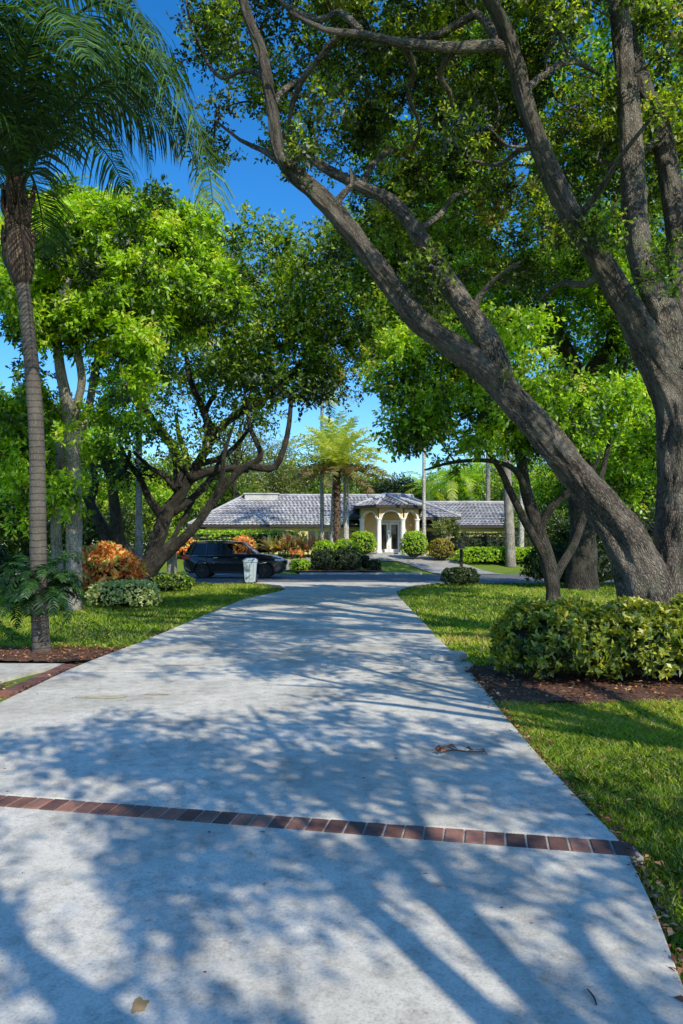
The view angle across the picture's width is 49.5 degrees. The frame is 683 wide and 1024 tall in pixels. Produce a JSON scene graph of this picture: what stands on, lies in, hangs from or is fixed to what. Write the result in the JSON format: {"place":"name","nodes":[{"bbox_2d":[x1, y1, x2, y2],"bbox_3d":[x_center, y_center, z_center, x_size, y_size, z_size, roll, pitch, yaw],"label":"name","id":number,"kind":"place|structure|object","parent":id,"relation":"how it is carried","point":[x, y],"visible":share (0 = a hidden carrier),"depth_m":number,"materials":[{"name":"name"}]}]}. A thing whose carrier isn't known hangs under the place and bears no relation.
{"place":"outdoors","nodes":[
{"label":"outdoors","id":0,"kind":"place"},
{"bbox_2d":[0,663,64,682],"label":"side path","id":1,"kind":"structure","parent":0,"point":[10,671],"depth_m":9.23,"materials":[{"name":"concrete"}]},
{"bbox_2d":[0,581,283,650],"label":"lawn grass","id":2,"kind":"structure","parent":0,"point":[100,619],"depth_m":15.61,"materials":[{"name":"green plant"}]},
{"bbox_2d":[65,540,147,599],"bbox_3d":[-6.545,1.609,20.801,2.208,1.652,2.314,0,-2,0],"label":"croton bush","id":3,"kind":"object","parent":2,"relation":"on","point":[109,560],"visible":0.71,"depth_m":20.23,"materials":[{"name":"orange plant"}]},
{"bbox_2d":[84,579,162,606],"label":"shrub","id":4,"kind":"object","parent":2,"relation":"on","point":[123,592],"visible":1,"depth_m":18.11,"materials":[{"name":"green plant"}]},
{"bbox_2d":[151,572,194,590],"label":"shrub","id":5,"kind":"object","parent":2,"relation":"on","point":[168,581],"visible":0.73,"depth_m":24.39,"materials":[{"name":"green plant"}]},
{"bbox_2d":[243,558,257,583],"bbox_3d":[-3.644,2.350,29.580,0.585,1.020,0.784,0,-2,-4],"label":"wheeled bin","id":6,"kind":"object","parent":2,"relation":"on","point":[250,566],"visible":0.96,"depth_m":29.26,"materials":[{"name":"plastic"}]},
{"bbox_2d":[67,629,467,670],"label":"driveway","id":7,"kind":"structure","parent":0,"point":[322,650],"depth_m":10.68,"materials":[{"name":"concrete"}]},
{"bbox_2d":[0,626,173,699],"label":"fallen leaves","id":8,"kind":"object","parent":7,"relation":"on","point":[60,670],"visible":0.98,"depth_m":8.97,"materials":[{"name":"brown plant"}]},
{"bbox_2d":[401,661,472,668],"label":"stone slab","id":9,"kind":"structure","parent":7,"relation":"on","point":[435,664],"depth_m":9.22,"materials":[{"name":"concrete"}]},
{"bbox_2d":[421,651,466,660],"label":"stone slab","id":10,"kind":"structure","parent":7,"relation":"on","point":[441,655],"depth_m":9.92,"materials":[{"name":"concrete"}]},
{"bbox_2d":[174,608,428,628],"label":"driveway","id":11,"kind":"structure","parent":0,"point":[324,618],"depth_m":15.21,"materials":[{"name":"concrete"}]},
{"bbox_2d":[0,671,618,840],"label":"driveway","id":12,"kind":"structure","parent":0,"point":[273,743],"depth_m":5.59,"materials":[{"name":"concrete"}]},
{"bbox_2d":[433,744,487,754],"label":"fallen twig","id":13,"kind":"object","parent":12,"relation":"on","point":[438,748],"visible":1,"depth_m":5.47,"materials":[{"name":"wood"}]},
{"bbox_2d":[7,574,613,582],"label":"street","id":14,"kind":"structure","parent":0,"point":[483,578],"depth_m":33.97,"materials":[{"name":"grey asphalt"}]},
{"bbox_2d":[182,539,287,577],"bbox_3d":[-4.971,2.183,34.938,4.780,1.821,2.220,0,-2,0],"label":"parked car","id":15,"kind":"object","parent":14,"relation":"on","point":[208,558],"visible":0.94,"depth_m":34.03,"materials":[{"name":"black paint"}]},
{"bbox_2d":[223,595,408,607],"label":"driveway","id":16,"kind":"structure","parent":0,"point":[322,601],"depth_m":19.97,"materials":[{"name":"concrete"}]},
{"bbox_2d":[265,587,405,594],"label":"driveway","id":17,"kind":"structure","parent":0,"point":[340,590],"depth_m":24.17,"materials":[{"name":"concrete"}]},
{"bbox_2d":[0,807,682,1023],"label":"driveway","id":18,"kind":"structure","parent":0,"point":[107,919],"depth_m":2.98,"materials":[{"name":"concrete"}]},
{"bbox_2d":[131,997,148,1012],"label":"fallen leaf","id":19,"kind":"object","parent":18,"relation":"on","point":[139,1003],"visible":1,"depth_m":2.49,"materials":[{"name":"plant"}]},
{"bbox_2d":[0,545,682,966],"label":"ground","id":20,"kind":"structure","parent":0,"point":[404,567],"depth_m":23.27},
{"bbox_2d":[0,544,15,586],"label":"yard shrub","id":21,"kind":"object","parent":20,"relation":"on","point":[3,552],"visible":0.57,"depth_m":22.50,"materials":[{"name":"green plant"}]},
{"bbox_2d":[0,434,65,542],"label":"broad tree","id":22,"kind":"object","parent":20,"relation":"on","point":[2,519],"visible":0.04,"depth_m":35.86,"materials":[{"name":"green plant"}]},
{"bbox_2d":[0,664,77,696],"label":"brick edging","id":23,"kind":"object","parent":20,"relation":"on","point":[14,689],"visible":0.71,"depth_m":8.41,"materials":[{"name":"brick"}]},
{"bbox_2d":[0,512,94,569],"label":"screen shrub","id":24,"kind":"object","parent":20,"relation":"on","point":[24,543],"visible":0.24,"depth_m":39.12,"materials":[{"name":"green plant"}]},
{"bbox_2d":[0,381,102,568],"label":"broad tree","id":25,"kind":"object","parent":20,"relation":"on","point":[12,552],"depth_m":42.02,"materials":[{"name":"green plant"}]},
{"bbox_2d":[0,642,125,663],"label":"mulch bed","id":26,"kind":"object","parent":20,"relation":"on","point":[63,659],"visible":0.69,"depth_m":10.43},
{"bbox_2d":[0,0,237,652],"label":"queen palm","id":27,"kind":"object","parent":26,"relation":"on","point":[26,137],"visible":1,"depth_m":10.74,"materials":[{"name":"green plant"}]},
{"bbox_2d":[0,551,94,629],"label":"trunk fern","id":28,"kind":"object","parent":27,"relation":"attached to","point":[26,589],"visible":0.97,"depth_m":10.48,"materials":[{"name":"green plant"}]},
{"bbox_2d":[47,500,148,548],"bbox_3d":[-14.122,1.210,42.142,6.208,4.058,5.235,-1,-3,16],"label":"screen shrub","id":29,"kind":"object","parent":20,"relation":"on","point":[127,521],"visible":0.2,"depth_m":41.94,"materials":[{"name":"green plant"}]},
{"bbox_2d":[55,401,167,515],"bbox_3d":[-17.419,-2.286,48.225,10.426,10.206,9.567,2,-3,-43],"label":"broad tree","id":30,"kind":"object","parent":20,"relation":"on","point":[99,497],"visible":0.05,"depth_m":48.09,"materials":[{"name":"green plant"}]},
{"bbox_2d":[0,169,257,612],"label":"broadleaf tree","id":31,"kind":"object","parent":20,"relation":"on","point":[129,287],"visible":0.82,"depth_m":17.01,"materials":[{"name":"green plant"}]},
{"bbox_2d":[88,470,182,526],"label":"broad tree","id":32,"kind":"object","parent":20,"relation":"on","point":[159,498],"visible":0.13,"depth_m":57.31,"materials":[{"name":"green plant"}]},
{"bbox_2d":[101,496,178,550],"bbox_3d":[-12.826,0.930,46.118,5.885,3.958,5.069,0,-2,0],"label":"screen shrub","id":33,"kind":"object","parent":20,"relation":"on","point":[149,522],"visible":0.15,"depth_m":45.49,"materials":[{"name":"green plant"}]},
{"bbox_2d":[95,359,190,560],"bbox_3d":[-8.904,-1.881,33.077,4.325,9.980,4.371,1,-3,-15],"label":"palm tree","id":34,"kind":"object","parent":20,"relation":"on","point":[139,536],"visible":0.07,"depth_m":32.92,"materials":[{"name":"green plant"}]},
{"bbox_2d":[167,552,176,573],"bbox_3d":[-6.282,2.102,27.433,0.506,1.535,0.477,0,-2,0],"label":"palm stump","id":35,"kind":"object","parent":20,"relation":"on","point":[172,564],"visible":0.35,"depth_m":27.29,"materials":[{"name":"wood"}]},
{"bbox_2d":[128,450,220,530],"bbox_3d":[-15.160,-1.121,61.906,10.090,9.046,8.604,0,-2,0],"label":"broad tree","id":36,"kind":"object","parent":20,"relation":"on","point":[198,505],"visible":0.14,"depth_m":61.14,"materials":[{"name":"green plant"}]},
{"bbox_2d":[177,537,197,556],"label":"croton bush","id":37,"kind":"object","parent":20,"relation":"on","point":[182,550],"visible":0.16,"depth_m":45.38,"materials":[{"name":"plant"}]},
{"bbox_2d":[182,448,266,529],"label":"broad tree","id":38,"kind":"object","parent":20,"relation":"on","point":[227,496],"visible":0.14,"depth_m":74.08,"materials":[{"name":"green plant"}]},
{"bbox_2d":[164,529,307,553],"bbox_3d":[-7.202,1.941,48.473,10.153,1.710,1.798,0,-2,0],"label":"garden hedge","id":39,"kind":"object","parent":20,"relation":"on","point":[216,534],"visible":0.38,"depth_m":47.98,"materials":[{"name":"green plant"}]},
{"bbox_2d":[199,393,277,522],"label":"feathery tree","id":40,"kind":"object","parent":20,"relation":"on","point":[237,456],"visible":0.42,"depth_m":66.00,"materials":[{"name":"green plant"}]},
{"bbox_2d":[231,533,258,552],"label":"croton bush","id":41,"kind":"object","parent":20,"relation":"on","point":[238,548],"visible":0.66,"depth_m":46.56,"materials":[{"name":"plant"}]},
{"bbox_2d":[82,173,438,587],"bbox_3d":[-2.759,-4.080,24.962,13.249,14.139,7.854,0,-3,10],"label":"oak tree","id":42,"kind":"object","parent":20,"relation":"on","point":[322,298],"visible":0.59,"depth_m":23.59,"materials":[{"name":"green plant"}]},
{"bbox_2d":[227,440,313,524],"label":"broad tree","id":43,"kind":"object","parent":20,"relation":"on","point":[268,481],"visible":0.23,"depth_m":78.84,"materials":[{"name":"green plant"}]},
{"bbox_2d":[259,531,287,556],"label":"ti plant","id":44,"kind":"object","parent":20,"relation":"on","point":[268,543],"visible":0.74,"depth_m":46.23,"materials":[{"name":"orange plant"}]},
{"bbox_2d":[16,573,535,573],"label":"kerb","id":45,"kind":"structure","parent":20,"relation":"on","point":[356,573],"depth_m":38.50,"materials":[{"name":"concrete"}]},
{"bbox_2d":[266,531,307,557],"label":"ti plant","id":46,"kind":"object","parent":20,"relation":"on","point":[288,543],"visible":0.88,"depth_m":45.84,"materials":[{"name":"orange plant"}]},
{"bbox_2d":[265,458,331,524],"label":"broad tree","id":47,"kind":"object","parent":20,"relation":"on","point":[315,487],"visible":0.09,"depth_m":82.38,"materials":[{"name":"green plant"}]},
{"bbox_2d":[293,530,323,556],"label":"ti plant","id":48,"kind":"object","parent":20,"relation":"on","point":[303,547],"visible":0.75,"depth_m":46.41,"materials":[{"name":"orange plant"}]},
{"bbox_2d":[293,372,353,540],"bbox_3d":[-1.390,-3.023,47.044,4.615,11.888,4.460,0,-2,0],"label":"palm tree","id":49,"kind":"object","parent":20,"relation":"on","point":[322,499],"visible":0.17,"depth_m":46.80,"materials":[{"name":"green plant"}]},
{"bbox_2d":[278,410,394,565],"bbox_3d":[-0.318,-1.368,43.623,6.855,9.137,6.887,0,-2,0],"label":"date palm","id":50,"kind":"object","parent":20,"relation":"on","point":[333,454],"visible":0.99,"depth_m":43.00,"materials":[{"name":"green plant"}]},
{"bbox_2d":[321,472,353,542],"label":"palm tree","id":51,"kind":"object","parent":20,"relation":"on","point":[331,525],"visible":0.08,"depth_m":46.44,"materials":[{"name":"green plant"}]},
{"bbox_2d":[297,569,383,571],"bbox_3d":[-0.140,3.230,41.409,4.920,0.066,4.620,0,-2,0],"label":"mulch bed","id":52,"kind":"object","parent":20,"relation":"on","point":[330,570],"visible":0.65,"depth_m":40.16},
{"bbox_2d":[288,558,310,570],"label":"shrub","id":53,"kind":"object","parent":52,"relation":"on","point":[300,564],"visible":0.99,"depth_m":40.39,"materials":[{"name":"plant"}]},
{"bbox_2d":[310,549,334,569],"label":"clipped hedge","id":54,"kind":"object","parent":52,"relation":"on","point":[322,559],"visible":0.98,"depth_m":40.38,"materials":[{"name":"green plant"}]},
{"bbox_2d":[333,548,360,569],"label":"clipped hedge","id":55,"kind":"object","parent":52,"relation":"on","point":[344,558],"visible":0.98,"depth_m":40.39,"materials":[{"name":"green plant"}]},
{"bbox_2d":[366,559,380,569],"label":"shrub","id":56,"kind":"object","parent":52,"relation":"on","point":[372,564],"visible":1,"depth_m":40.45,"materials":[{"name":"green plant"}]},
{"bbox_2d":[181,555,500,574],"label":"entrance drive","id":57,"kind":"structure","parent":20,"relation":"on","point":[431,564],"depth_m":43.73,"materials":[{"name":"grey concrete"}]},
{"bbox_2d":[312,539,336,560],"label":"island shrub","id":58,"kind":"object","parent":57,"relation":"on","point":[324,544],"visible":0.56,"depth_m":42.21,"materials":[{"name":"plant"}]},
{"bbox_2d":[349,530,377,554],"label":"round bush","id":59,"kind":"object","parent":57,"relation":"on","point":[363,539],"visible":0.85,"depth_m":45.98,"materials":[{"name":"plant"}]},
{"bbox_2d":[400,530,428,556],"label":"round bush","id":60,"kind":"object","parent":57,"relation":"on","point":[413,545],"visible":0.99,"depth_m":44.97,"materials":[{"name":"plant"}]},
{"bbox_2d":[333,538,360,556],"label":"island shrub","id":61,"kind":"object","parent":20,"relation":"on","point":[340,544],"visible":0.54,"depth_m":42.17,"materials":[{"name":"plant"}]},
{"bbox_2d":[256,583,437,597],"bbox_3d":[0.082,2.188,13.418,7.904,0.088,33.000,0,-2,0],"label":"driveway base","id":62,"kind":"object","parent":20,"relation":"on","point":[272,586],"visible":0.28,"depth_m":27.22,"materials":[{"name":"concrete"}]},
{"bbox_2d":[0,795,643,864],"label":"brick band","id":63,"kind":"object","parent":62,"relation":"on","point":[456,835],"visible":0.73,"depth_m":4.07,"materials":[{"name":"red brick"}]},
{"bbox_2d":[332,462,366,541],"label":"palm tree","id":64,"kind":"object","parent":20,"relation":"on","point":[345,511],"visible":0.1,"depth_m":45.43,"materials":[{"name":"grey plant"}]},
{"bbox_2d":[308,470,390,524],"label":"broad tree","id":65,"kind":"object","parent":20,"relation":"on","point":[352,490],"visible":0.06,"depth_m":86.27,"materials":[{"name":"green plant"}]},
{"bbox_2d":[187,493,564,554],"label":"house","id":66,"kind":"structure","parent":20,"relation":"on","point":[388,520],"depth_m":54.36,"materials":[{"name":"grey tile"}]},
{"bbox_2d":[308,531,329,548],"bbox_3d":[-1.600,2.053,53.731,1.600,1.300,0.040,0,-2,0],"label":"window","id":67,"kind":"structure","parent":66,"relation":"in","point":[326,533],"depth_m":53.74,"materials":[{"name":"black glass"}]},
{"bbox_2d":[381,522,388,551],"bbox_3d":[2.950,1.781,52.074,0.740,2.100,0.135,0,-2,0],"label":"door","id":68,"kind":"structure","parent":66,"relation":"in","point":[384,525],"depth_m":52.10,"materials":[{"name":"white paint"}]},
{"bbox_2d":[389,522,399,551],"bbox_3d":[3.730,1.781,52.074,0.740,2.100,0.135,0,-2,0],"label":"door","id":69,"kind":"structure","parent":66,"relation":"in","point":[394,527],"depth_m":52.10,"materials":[{"name":"white paint"}]},
{"bbox_2d":[357,470,436,504],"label":"broad tree","id":70,"kind":"object","parent":20,"relation":"on","point":[394,486],"visible":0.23,"depth_m":76.46,"materials":[{"name":"green plant"}]},
{"bbox_2d":[417,403,425,555],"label":"palm tree","id":71,"kind":"object","parent":20,"relation":"on","point":[423,494],"visible":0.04,"depth_m":47.00,"materials":[{"name":"grey plant"}]},
{"bbox_2d":[166,0,682,604],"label":"oak tree","id":72,"kind":"object","parent":20,"relation":"on","point":[632,134],"visible":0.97,"depth_m":10.42,"materials":[{"name":"green plant"}]},
{"bbox_2d":[497,361,523,387],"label":"air plant","id":73,"kind":"object","parent":72,"relation":"on","point":[505,375],"visible":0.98,"depth_m":9.79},
{"bbox_2d":[517,170,546,196],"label":"air plant","id":74,"kind":"object","parent":72,"relation":"on","point":[532,183],"visible":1,"depth_m":9.64,"materials":[{"name":"plant"}]},
{"bbox_2d":[397,470,454,524],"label":"coconut palm","id":75,"kind":"object","parent":20,"relation":"on","point":[417,480],"visible":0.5,"depth_m":73.90,"materials":[{"name":"green plant"}]},
{"bbox_2d":[427,538,454,558],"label":"round bush","id":76,"kind":"object","parent":20,"relation":"on","point":[441,548],"visible":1,"depth_m":44.51,"materials":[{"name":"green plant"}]},
{"bbox_2d":[411,467,476,510],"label":"broad tree","id":77,"kind":"object","parent":20,"relation":"on","point":[445,496],"visible":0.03,"depth_m":90.94,"materials":[{"name":"green plant"}]},
{"bbox_2d":[431,517,461,540],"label":"frangipani tree","id":78,"kind":"object","parent":20,"relation":"on","point":[441,525],"visible":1,"depth_m":46.87,"materials":[{"name":"green plant"}]},
{"bbox_2d":[418,459,484,510],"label":"coconut palm","id":79,"kind":"object","parent":20,"relation":"on","point":[442,472],"visible":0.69,"depth_m":67.97,"materials":[{"name":"green plant"}]},
{"bbox_2d":[435,457,498,510],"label":"coconut palm","id":80,"kind":"object","parent":20,"relation":"on","point":[475,474],"visible":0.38,"depth_m":79.89,"materials":[{"name":"green plant"}]},
{"bbox_2d":[442,458,515,521],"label":"broad tree","id":81,"kind":"object","parent":20,"relation":"on","point":[462,495],"visible":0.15,"depth_m":82.73,"materials":[{"name":"green plant"}]},
{"bbox_2d":[459,420,510,510],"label":"palm tree","id":82,"kind":"object","parent":20,"relation":"on","point":[487,481],"visible":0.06,"depth_m":66.02,"materials":[{"name":"grey plant"}]},
{"bbox_2d":[430,531,550,551],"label":"garden hedge","id":83,"kind":"object","parent":20,"relation":"on","point":[473,539],"visible":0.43,"depth_m":47.84,"materials":[{"name":"green plant"}]},
{"bbox_2d":[451,546,538,562],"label":"garden hedge","id":84,"kind":"object","parent":20,"relation":"on","point":[487,554],"visible":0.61,"depth_m":43.38,"materials":[{"name":"green plant"}]},
{"bbox_2d":[351,292,655,601],"bbox_3d":[4.498,-1.336,19.084,8.822,7.641,4.863,2,-3,-33],"label":"forked tree","id":85,"kind":"object","parent":20,"relation":"on","point":[560,400],"visible":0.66,"depth_m":18.17,"materials":[{"name":"green plant"}]},
{"bbox_2d":[501,300,515,567],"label":"palm tree","id":86,"kind":"object","parent":20,"relation":"on","point":[510,554],"visible":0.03,"depth_m":42.80,"materials":[{"name":"grey plant"}]},
{"bbox_2d":[339,0,682,590],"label":"shade tree","id":87,"kind":"object","parent":20,"relation":"on","point":[581,573],"visible":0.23,"depth_m":24.42,"materials":[{"name":"green plant"}]},
{"bbox_2d":[475,445,565,515],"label":"broad tree","id":88,"kind":"object","parent":20,"relation":"on","point":[500,492],"visible":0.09,"depth_m":71.37,"materials":[{"name":"green plant"}]},
{"bbox_2d":[518,324,539,550],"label":"palm tree","id":89,"kind":"object","parent":20,"relation":"on","point":[521,536],"visible":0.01,"depth_m":44.87,"materials":[{"name":"grey plant"}]},
{"bbox_2d":[500,499,569,550],"bbox_3d":[13.468,1.106,50.320,5.859,3.959,5.158,-2,-3,36],"label":"screen shrub","id":90,"kind":"object","parent":20,"relation":"on","point":[541,511],"visible":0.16,"depth_m":49.89,"materials":[{"name":"green plant"}]},
{"bbox_2d":[512,456,567,515],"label":"broad tree","id":91,"kind":"object","parent":20,"relation":"on","point":[539,488],"visible":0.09,"depth_m":57.66,"materials":[{"name":"green plant"}]},
{"bbox_2d":[519,542,612,584],"bbox_3d":[8.778,1.866,27.562,4.392,1.664,2.780,0,-2,0],"label":"shaded shrub","id":92,"kind":"object","parent":20,"relation":"on","point":[604,570],"visible":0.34,"depth_m":26.91,"materials":[{"name":"green plant"}]},
{"bbox_2d":[465,661,682,703],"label":"mulch bed","id":93,"kind":"object","parent":20,"relation":"on","point":[552,689],"visible":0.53,"depth_m":8.06,"materials":[{"name":"brown wood"}]},
{"bbox_2d":[486,594,626,679],"bbox_3d":[2.525,1.440,8.713,1.608,0.944,1.671,0,-2,0],"label":"hedge shrub","id":94,"kind":"object","parent":93,"relation":"on","point":[551,637],"visible":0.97,"depth_m":8.21,"materials":[{"name":"green plant"}]},
{"bbox_2d":[587,595,682,680],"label":"hedge shrub","id":95,"kind":"object","parent":93,"relation":"on","point":[651,637],"visible":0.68,"depth_m":8.12,"materials":[{"name":"green plant"}]},
{"bbox_2d":[664,592,682,664],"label":"hedge shrub","id":96,"kind":"object","parent":93,"relation":"on","point":[676,601],"visible":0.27,"depth_m":8.51,"materials":[{"name":"green plant"}]},
{"bbox_2d":[546,507,651,549],"bbox_3d":[15.406,1.120,44.028,6.763,3.972,5.879,1,-3,-19],"label":"screen shrub","id":97,"kind":"object","parent":20,"relation":"on","point":[562,533],"visible":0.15,"depth_m":44.40,"materials":[{"name":"green plant"}]},
{"bbox_2d":[547,424,654,524],"bbox_3d":[20.845,-2.317,52.078,12.548,10.580,11.078,1,-3,-21],"label":"broad tree","id":98,"kind":"object","parent":20,"relation":"on","point":[559,485],"visible":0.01,"depth_m":51.99,"materials":[{"name":"green plant"}]},
{"bbox_2d":[591,410,656,522],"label":"broad tree","id":99,"kind":"object","parent":20,"relation":"on","point":[646,494],"visible":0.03,"depth_m":45.50,"materials":[{"name":"green plant"}]},
{"bbox_2d":[599,501,655,541],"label":"screen shrub","id":100,"kind":"object","parent":20,"relation":"on","point":[648,525],"visible":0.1,"depth_m":39.98,"materials":[{"name":"green plant"}]},
{"bbox_2d":[0,0,682,544],"label":"sky","id":101,"kind":"structure","parent":0,"point":[258,183],"materials":[{"name":"blue"}]},
{"bbox_2d":[249,582,441,586],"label":"driveway","id":102,"kind":"structure","parent":0,"point":[345,584],"depth_m":28.35,"materials":[{"name":"concrete"}]},
{"bbox_2d":[373,554,415,558],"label":"entrance path","id":103,"kind":"structure","parent":0,"point":[389,556],"depth_m":46.49,"materials":[{"name":"concrete"}]},
{"bbox_2d":[398,582,616,665],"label":"lawn grass","id":104,"kind":"structure","parent":0,"point":[455,640],"depth_m":18.95,"materials":[{"name":"green plant"}]},
{"bbox_2d":[440,566,480,584],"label":"bush","id":105,"kind":"object","parent":104,"relation":"on","point":[458,575],"visible":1,"depth_m":27.76,"materials":[{"name":"green plant"}]},
{"bbox_2d":[489,696,682,784],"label":"lawn grass","id":106,"kind":"structure","parent":0,"point":[575,749],"depth_m":5.98,"materials":[{"name":"green plant"}]},
{"bbox_2d":[560,779,682,984],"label":"lawn grass","id":107,"kind":"structure","parent":0,"point":[665,832],"depth_m":4.12,"materials":[{"name":"green plant"}]},
{"bbox_2d":[471,673,682,1001],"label":"fallen leaves","id":108,"kind":"object","parent":107,"relation":"on","point":[672,956],"visible":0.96,"depth_m":3.64,"materials":[{"name":"brown plant"}]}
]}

